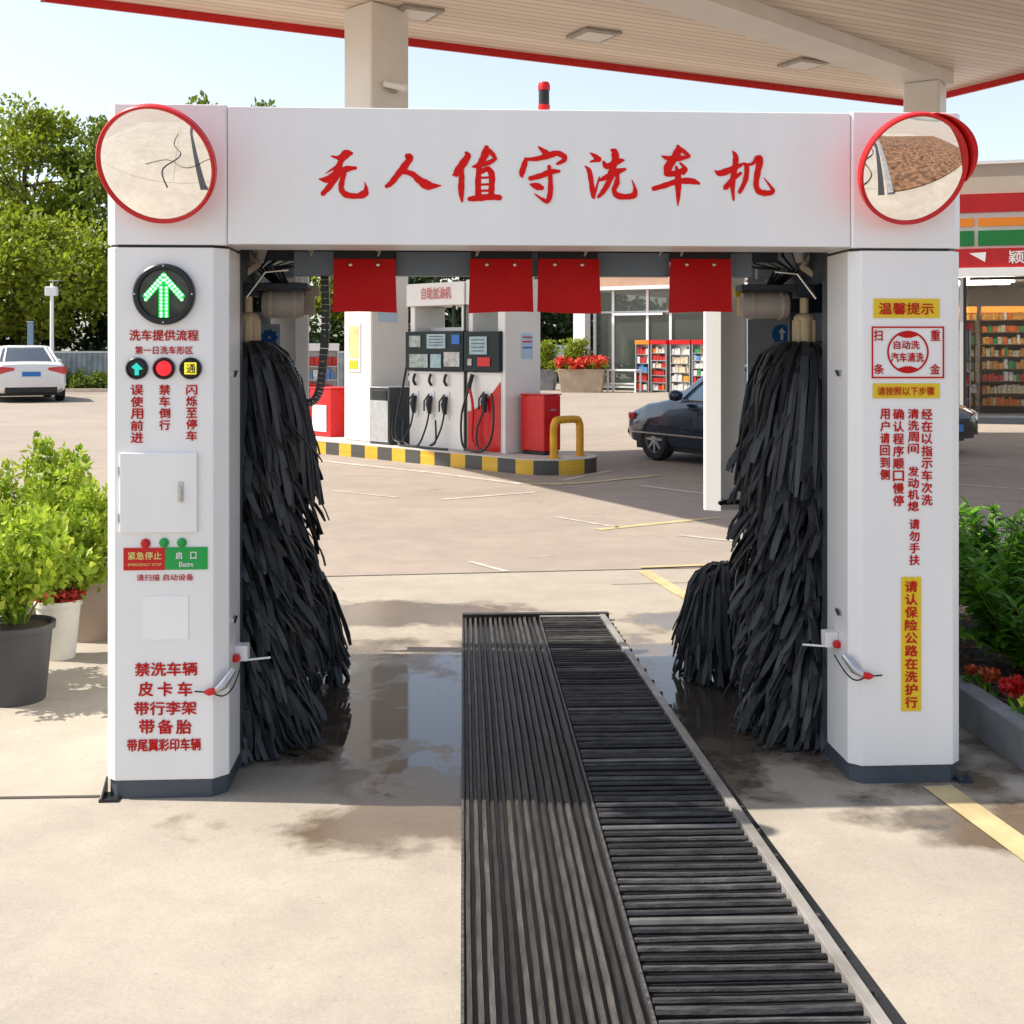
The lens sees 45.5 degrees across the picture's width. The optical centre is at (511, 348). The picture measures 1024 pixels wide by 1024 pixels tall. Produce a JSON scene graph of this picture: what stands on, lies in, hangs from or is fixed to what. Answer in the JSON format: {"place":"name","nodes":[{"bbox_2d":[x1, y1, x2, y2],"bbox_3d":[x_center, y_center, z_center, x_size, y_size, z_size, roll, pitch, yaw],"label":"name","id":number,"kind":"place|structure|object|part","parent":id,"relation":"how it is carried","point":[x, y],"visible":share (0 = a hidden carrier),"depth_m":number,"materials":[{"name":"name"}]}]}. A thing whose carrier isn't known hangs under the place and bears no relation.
{"place":"outdoors","nodes":[
{"label":"outdoors","id":0,"kind":"place"},
{"bbox_2d":[0,568,1023,1023],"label":"apron","id":1,"kind":"object","parent":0,"point":[318,884],"depth_m":3.86,"materials":[{"name":"concrete"}]},
{"bbox_2d":[0,431,91,613],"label":"potted plant","id":2,"kind":"object","parent":1,"relation":"on","point":[47,469],"visible":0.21,"depth_m":7.13,"materials":[{"name":"green plant"}]},
{"bbox_2d":[0,501,100,707],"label":"potted plant","id":3,"kind":"object","parent":1,"relation":"on","point":[34,564],"visible":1,"depth_m":5.46,"materials":[{"name":"green plant"}]},
{"bbox_2d":[11,499,107,660],"bbox_3d":[-2.331,1.183,6.311,0.546,0.826,0.542,0,0,-38],"label":"potted plant","id":4,"kind":"object","parent":1,"relation":"on","point":[64,610],"visible":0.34,"depth_m":6.27,"materials":[{"name":"green plant"}]},
{"bbox_2d":[18,454,107,642],"bbox_3d":[-2.312,1.086,6.726,0.710,1.021,0.698,0,0,25],"label":"potted plant","id":5,"kind":"object","parent":1,"relation":"on","point":[87,499],"visible":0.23,"depth_m":6.62,"materials":[{"name":"green plant"}]},
{"bbox_2d":[0,567,700,798],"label":"slab joints","id":6,"kind":"object","parent":1,"relation":"on","point":[61,796],"visible":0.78,"depth_m":8.53,"materials":[{"name":"grey concrete"}]},
{"bbox_2d":[95,81,977,802],"bbox_3d":[0.063,0.306,5.392,3.149,2.591,2.458,0,0,-3],"label":"car wash machine","id":7,"kind":"object","parent":1,"relation":"on","point":[819,609],"visible":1,"depth_m":4.47,"materials":[{"name":"white metal"}]},
{"bbox_3d":[-1.255,0.510,4.313,0.280,0.283,0.024,0,0,-3],"label":"service door","id":8,"kind":"part","parent":7,"relation":"part of","materials":[{"name":"metal"}]},
{"bbox_2d":[461,611,906,1023],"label":"floor track","id":9,"kind":"structure","parent":1,"relation":"on","point":[623,861],"depth_m":3.70,"materials":[{"name":"black metal"}]},
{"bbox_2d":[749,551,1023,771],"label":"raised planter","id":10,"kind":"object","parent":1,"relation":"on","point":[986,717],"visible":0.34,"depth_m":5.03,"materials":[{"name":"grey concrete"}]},
{"bbox_2d":[960,664,983,688],"bbox_3d":[1.992,1.443,5.273,0.118,0.169,0.121,0,0,17],"label":"flower","id":11,"kind":"object","parent":10,"relation":"on","point":[971,669],"visible":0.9,"depth_m":5.25,"materials":[{"name":"orange plant"}]},
{"bbox_2d":[959,520,995,610],"bbox_3d":[2.013,1.137,6.182,0.779,0.680,0.779,0,0,-19],"label":"shrub","id":12,"kind":"object","parent":10,"relation":"on","point":[961,541],"visible":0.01,"depth_m":6.10,"materials":[{"name":"green plant"}]},
{"bbox_2d":[976,666,1002,696],"bbox_3d":[2.037,1.434,5.186,0.164,0.172,0.130,0,0,-39],"label":"flower","id":13,"kind":"object","parent":10,"relation":"on","point":[990,675],"visible":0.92,"depth_m":5.17,"materials":[{"name":"orange plant"}]},
{"bbox_2d":[959,544,1023,671],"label":"shrub","id":14,"kind":"object","parent":10,"relation":"on","point":[1004,629],"visible":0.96,"depth_m":5.54,"materials":[{"name":"green plant"}]},
{"bbox_2d":[959,495,1023,612],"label":"shrub","id":15,"kind":"object","parent":10,"relation":"on","point":[985,543],"visible":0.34,"depth_m":6.60,"materials":[{"name":"green plant"}]},
{"bbox_2d":[998,673,1023,705],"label":"flower","id":16,"kind":"object","parent":10,"relation":"on","point":[1014,686],"visible":0.98,"depth_m":5.01,"materials":[{"name":"red plant"}]},
{"bbox_2d":[1010,694,1023,718],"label":"flower","id":17,"kind":"object","parent":10,"relation":"on","point":[1020,706],"visible":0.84,"depth_m":4.81,"materials":[{"name":"green plant"}]},
{"bbox_2d":[0,350,1023,575],"bbox_3d":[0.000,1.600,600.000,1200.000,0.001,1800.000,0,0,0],"label":"ground","id":18,"kind":"structure","parent":0,"point":[417,526],"depth_m":12.84,"materials":[{"name":"concrete"}]},
{"bbox_2d":[26,321,34,344],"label":"sign post","id":19,"kind":"object","parent":18,"relation":"on","point":[30,332],"visible":0.51,"depth_m":43.95,"materials":[{"name":"blue metal"}]},
{"bbox_2d":[0,345,67,400],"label":"parked car","id":20,"kind":"object","parent":18,"relation":"on","point":[33,370],"visible":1,"depth_m":36.25,"materials":[{"name":"white paint"}]},
{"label":"windows","id":21,"kind":"part","parent":20,"relation":"part of","materials":[{"name":"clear glass"}]},
{"bbox_2d":[0,90,102,333],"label":"tree","id":22,"kind":"object","parent":18,"relation":"on","point":[27,135],"visible":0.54,"depth_m":55.37,"materials":[{"name":"green plant"}]},
{"bbox_2d":[45,280,61,352],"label":"street lamp","id":23,"kind":"object","parent":18,"relation":"on","point":[51,290],"visible":0.75,"depth_m":42.94,"materials":[{"name":"metal"}]},
{"bbox_2d":[0,201,111,349],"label":"tree","id":24,"kind":"object","parent":18,"relation":"on","point":[25,266],"visible":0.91,"depth_m":48.54,"materials":[{"name":"green plant"}]},
{"bbox_2d":[33,114,109,312],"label":"tree","id":25,"kind":"object","parent":18,"relation":"on","point":[90,172],"visible":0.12,"depth_m":54.02,"materials":[{"name":"green plant"}]},
{"bbox_2d":[64,365,107,388],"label":"hedge","id":26,"kind":"object","parent":18,"relation":"on","point":[77,379],"visible":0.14,"depth_m":45.43,"materials":[{"name":"green plant"}]},
{"bbox_2d":[65,389,107,391],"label":"verge kerb","id":27,"kind":"structure","parent":18,"relation":"on","point":[86,390],"depth_m":44.60,"materials":[{"name":"grey concrete"}]},
{"bbox_2d":[0,276,344,350],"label":"hedge","id":28,"kind":"object","parent":18,"relation":"on","point":[98,341],"visible":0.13,"depth_m":51.47,"materials":[{"name":"green plant"}]},
{"bbox_2d":[54,351,344,388],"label":"metal fence","id":29,"kind":"object","parent":18,"relation":"on","point":[89,361],"visible":0.06,"depth_m":46.57,"materials":[{"name":"metal"}]},
{"bbox_2d":[186,90,218,104],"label":"tree","id":30,"kind":"object","parent":18,"relation":"on","point":[193,99],"visible":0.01,"depth_m":54.80,"materials":[{"name":"green plant"}]},
{"bbox_2d":[251,97,275,106],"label":"tree","id":31,"kind":"object","parent":18,"relation":"on","point":[263,104],"depth_m":53.69,"materials":[{"name":"green plant"}]},
{"bbox_2d":[309,343,338,409],"bbox_3d":[-4.233,0.745,26.187,1.020,1.710,0.440,0,0,-10],"label":"display rack","id":32,"kind":"object","parent":18,"relation":"on","point":[332,376],"visible":0.24,"depth_m":26.09,"materials":[{"name":"metal"}]},
{"bbox_2d":[309,276,344,347],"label":"tree","id":33,"kind":"object","parent":18,"relation":"on","point":[336,315],"visible":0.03,"depth_m":51.87,"materials":[{"name":"green plant"}]},
{"bbox_2d":[408,277,469,326],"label":"tree","id":34,"kind":"object","parent":18,"relation":"on","point":[416,280],"visible":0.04,"depth_m":56.46,"materials":[{"name":"green plant"}]},
{"bbox_2d":[316,436,596,474],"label":"pump island","id":35,"kind":"structure","parent":18,"relation":"on","point":[567,463],"depth_m":16.26,"materials":[{"name":"concrete"}]},
{"bbox_2d":[309,386,344,436],"bbox_3d":[-2.875,1.010,19.582,0.525,0.780,0.570,0,0,-45],"label":"sand box","id":36,"kind":"object","parent":35,"relation":"on","point":[327,412],"visible":0.62,"depth_m":19.33,"materials":[{"name":"red metal"}]},
{"bbox_2d":[369,386,409,444],"bbox_3d":[-1.766,0.980,17.982,0.520,0.840,0.460,0,0,-45],"label":"litter bin","id":37,"kind":"object","parent":35,"relation":"on","point":[384,400],"visible":0.85,"depth_m":17.79,"materials":[{"name":"metal"}]},
{"bbox_2d":[391,281,468,450],"bbox_3d":[-0.990,0.242,17.375,0.841,2.324,1.463,0,0,-45],"label":"fuel pump","id":38,"kind":"object","parent":35,"relation":"on","point":[435,363],"visible":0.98,"depth_m":17.13,"materials":[{"name":"white metal"}]},
{"bbox_2d":[460,279,539,453],"bbox_3d":[-0.179,0.230,16.595,0.756,2.340,0.878,0,0,45],"label":"fuel pump","id":39,"kind":"object","parent":35,"relation":"on","point":[502,358],"visible":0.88,"depth_m":16.37,"materials":[{"name":"white metal"}]},
{"bbox_2d":[468,382,500,452],"bbox_3d":[-0.379,0.912,16.442,0.001,0.945,0.640,0,0,-45],"label":"red door","id":40,"kind":"structure","parent":39,"relation":"in","point":[485,426],"depth_m":16.38,"materials":[{"name":"metal"}]},
{"bbox_2d":[520,393,561,454],"bbox_3d":[0.381,1.000,16.203,0.452,0.800,0.340,0,0,45],"label":"red cabinet","id":41,"kind":"object","parent":35,"relation":"on","point":[540,412],"visible":0.92,"depth_m":16.06,"materials":[{"name":"metal"}]},
{"bbox_2d":[547,415,586,458],"bbox_3d":[0.709,1.134,15.748,0.180,0.533,0.680,0,0,45],"label":"barrier hoop","id":42,"kind":"object","parent":35,"relation":"on","point":[558,420],"visible":1,"depth_m":15.68,"materials":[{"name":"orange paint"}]},
{"bbox_2d":[408,307,592,380],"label":"hedge","id":43,"kind":"object","parent":18,"relation":"on","point":[568,322],"visible":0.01,"depth_m":59.03,"materials":[{"name":"green plant"}]},
{"bbox_2d":[40,0,1023,441],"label":"station canopy","id":44,"kind":"object","parent":18,"relation":"on","point":[932,56],"visible":0.81,"depth_m":19.53,"materials":[{"name":"white metal"}]},
{"bbox_2d":[540,339,565,389],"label":"flower planter","id":45,"kind":"object","parent":18,"relation":"on","point":[548,376],"visible":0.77,"depth_m":46.70,"materials":[{"name":"grey concrete"}]},
{"bbox_2d":[533,277,592,346],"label":"tree","id":46,"kind":"object","parent":18,"relation":"on","point":[549,317],"visible":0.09,"depth_m":60.32,"materials":[{"name":"green plant"}]},
{"bbox_2d":[553,334,609,392],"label":"flower planter","id":47,"kind":"object","parent":18,"relation":"on","point":[578,369],"visible":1,"depth_m":44.34,"materials":[{"name":"beige concrete"}]},
{"bbox_2d":[606,369,641,392],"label":"table","id":48,"kind":"object","parent":18,"relation":"on","point":[613,370],"visible":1,"depth_m":44.35,"materials":[{"name":"white metal"}]},
{"bbox_2d":[635,340,650,391],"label":"display rack","id":49,"kind":"object","parent":18,"relation":"on","point":[643,355],"visible":0.88,"depth_m":45.01,"materials":[{"name":"metal"}]},
{"bbox_2d":[650,340,669,391],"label":"display rack","id":50,"kind":"object","parent":18,"relation":"on","point":[660,365],"visible":0.98,"depth_m":44.67,"materials":[{"name":"metal"}]},
{"bbox_2d":[573,277,746,389],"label":"glass pavilion","id":51,"kind":"structure","parent":18,"relation":"on","point":[633,309],"depth_m":46.39,"materials":[{"name":"grey concrete"}]},
{"bbox_2d":[593,291,611,387],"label":"window","id":52,"kind":"structure","parent":51,"relation":"in","point":[602,322],"depth_m":46.98,"materials":[{"name":"grey glass"}]},
{"bbox_2d":[612,290,645,389],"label":"window","id":53,"kind":"structure","parent":51,"relation":"in","point":[626,329],"depth_m":46.48,"materials":[{"name":"grey glass"}]},
{"bbox_2d":[646,290,668,339],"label":"window","id":54,"kind":"structure","parent":51,"relation":"in","point":[657,301],"depth_m":45.80,"materials":[{"name":"grey glass"}]},
{"bbox_2d":[669,312,702,339],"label":"window","id":55,"kind":"structure","parent":51,"relation":"in","point":[682,325],"depth_m":45.17,"materials":[{"name":"grey glass"}]},
{"bbox_2d":[745,319,746,364],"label":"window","id":56,"kind":"structure","parent":51,"relation":"in","point":[745,319],"depth_m":43.95,"materials":[{"name":"grey glass"}]},
{"bbox_2d":[319,460,1023,571],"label":"white road markings","id":57,"kind":"object","parent":18,"relation":"on","point":[492,567],"visible":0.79,"depth_m":14.11,"materials":[{"name":"paint"}]},
{"bbox_2d":[669,340,691,391],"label":"display rack","id":58,"kind":"object","parent":18,"relation":"on","point":[680,365],"visible":0.87,"depth_m":44.22,"materials":[{"name":"metal"}]},
{"bbox_2d":[628,364,746,459],"bbox_3d":[3.414,0.911,16.744,2.052,1.378,4.384,0,0,-31],"label":"parked car","id":59,"kind":"object","parent":18,"relation":"on","point":[662,430],"visible":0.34,"depth_m":17.09,"materials":[{"name":"blue paint"}]},
{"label":"windows","id":60,"kind":"part","parent":59,"relation":"part of","materials":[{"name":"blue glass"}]},
{"bbox_2d":[691,340,702,383],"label":"display rack","id":61,"kind":"object","parent":18,"relation":"on","point":[697,359],"visible":0.38,"depth_m":43.87,"materials":[{"name":"metal"}]},
{"bbox_2d":[529,475,1023,860],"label":"yellow road markings","id":62,"kind":"object","parent":18,"relation":"on","point":[1004,834],"visible":0.82,"depth_m":4.26,"materials":[{"name":"paint"}]},
{"bbox_2d":[959,405,977,440],"bbox_3d":[5.496,0.933,20.206,1.987,1.334,4.246,0,0,-35],"label":"parked car","id":63,"kind":"object","parent":18,"relation":"on","point":[968,423],"visible":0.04,"depth_m":18.71,"materials":[{"name":"black paint"}]},
{"bbox_2d":[955,159,1023,424],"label":"convenience store","id":64,"kind":"structure","parent":18,"relation":"on","point":[991,278],"depth_m":26.33,"materials":[{"name":"red"}]},
{"bbox_2d":[959,277,966,406],"bbox_3d":[8.945,-0.030,26.592,1.810,3.000,0.080,0,0,16],"label":"door frame","id":65,"kind":"structure","parent":64,"relation":"in","point":[962,281],"depth_m":26.33,"materials":[{"name":"grey"}]},
{"bbox_2d":[967,322,971,409],"bbox_3d":[9.752,0.450,27.533,1.120,2.060,0.440,0,0,16],"label":"display rack","id":66,"kind":"object","parent":64,"relation":"on","point":[969,326],"visible":0.09,"depth_m":27.21,"materials":[{"name":"metal"}]},
{"bbox_2d":[969,277,1023,279],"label":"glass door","id":67,"kind":"structure","parent":64,"relation":"in","point":[971,278],"depth_m":26.19,"materials":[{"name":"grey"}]},
{"bbox_2d":[0,0,1023,349],"label":"sky","id":68,"kind":"structure","parent":0,"point":[85,60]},
{"bbox_2d":[554,345,567,359],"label":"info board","id":69,"kind":"object","parent":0,"point":[561,348],"visible":0.12,"depth_m":52.00,"materials":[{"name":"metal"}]}
]}

